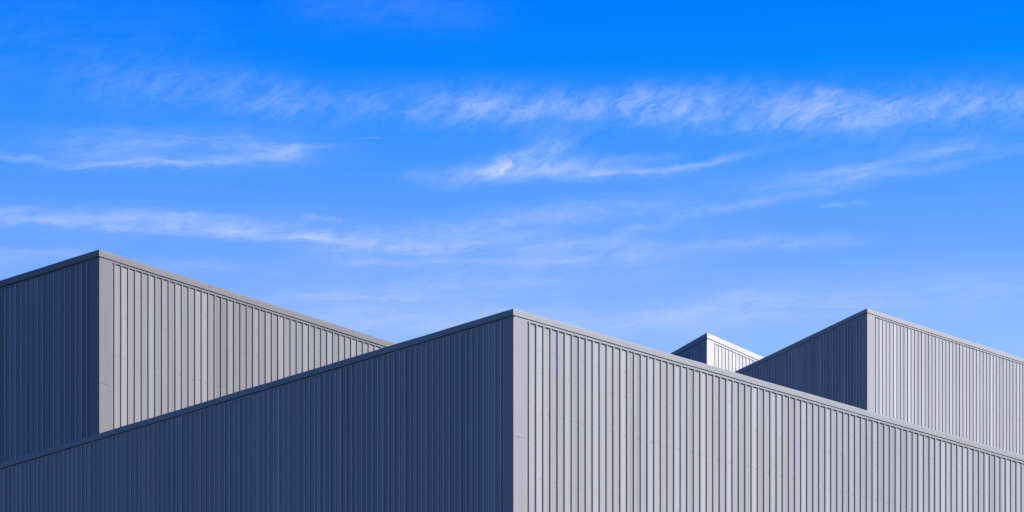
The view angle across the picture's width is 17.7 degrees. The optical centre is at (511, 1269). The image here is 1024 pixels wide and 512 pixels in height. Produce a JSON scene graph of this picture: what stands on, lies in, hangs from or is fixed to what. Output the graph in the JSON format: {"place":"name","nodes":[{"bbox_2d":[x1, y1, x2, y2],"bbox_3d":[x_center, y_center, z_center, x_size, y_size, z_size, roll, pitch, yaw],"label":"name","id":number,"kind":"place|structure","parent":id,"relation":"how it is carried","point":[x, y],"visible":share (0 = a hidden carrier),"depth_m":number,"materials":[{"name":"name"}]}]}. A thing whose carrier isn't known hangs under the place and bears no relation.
{"place":"outdoors","nodes":[
{"label":"outdoors","id":0,"kind":"place"},
{"bbox_2d":[0,0,1023,358],"label":"sky","id":1,"kind":"structure","parent":0,"point":[759,177],"materials":[{"name":"blue"}]},
{"label":"ground","id":2,"kind":"structure","parent":0,"visible":0},
{"bbox_2d":[0,249,395,462],"bbox_3d":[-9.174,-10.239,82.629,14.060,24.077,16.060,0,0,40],"label":"warehouse","id":3,"kind":"structure","parent":2,"relation":"on","point":[96,342],"depth_m":73.44,"materials":[{"name":"metal"}]},
{"bbox_2d":[0,309,1023,511],"bbox_3d":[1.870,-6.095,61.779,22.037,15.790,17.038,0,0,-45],"label":"warehouse","id":4,"kind":"structure","parent":2,"relation":"on","point":[512,410],"depth_m":50.88,"materials":[{"name":"metal"}]},
{"bbox_2d":[670,333,763,371],"bbox_3d":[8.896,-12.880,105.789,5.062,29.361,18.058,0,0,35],"label":"warehouse","id":5,"kind":"structure","parent":2,"relation":"on","point":[709,349],"depth_m":97.55,"materials":[{"name":"metal"}]},
{"bbox_2d":[735,308,1023,455],"bbox_3d":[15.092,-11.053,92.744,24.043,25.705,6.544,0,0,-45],"label":"warehouse","id":6,"kind":"structure","parent":2,"relation":"on","point":[867,359],"depth_m":83.64,"materials":[{"name":"metal"}]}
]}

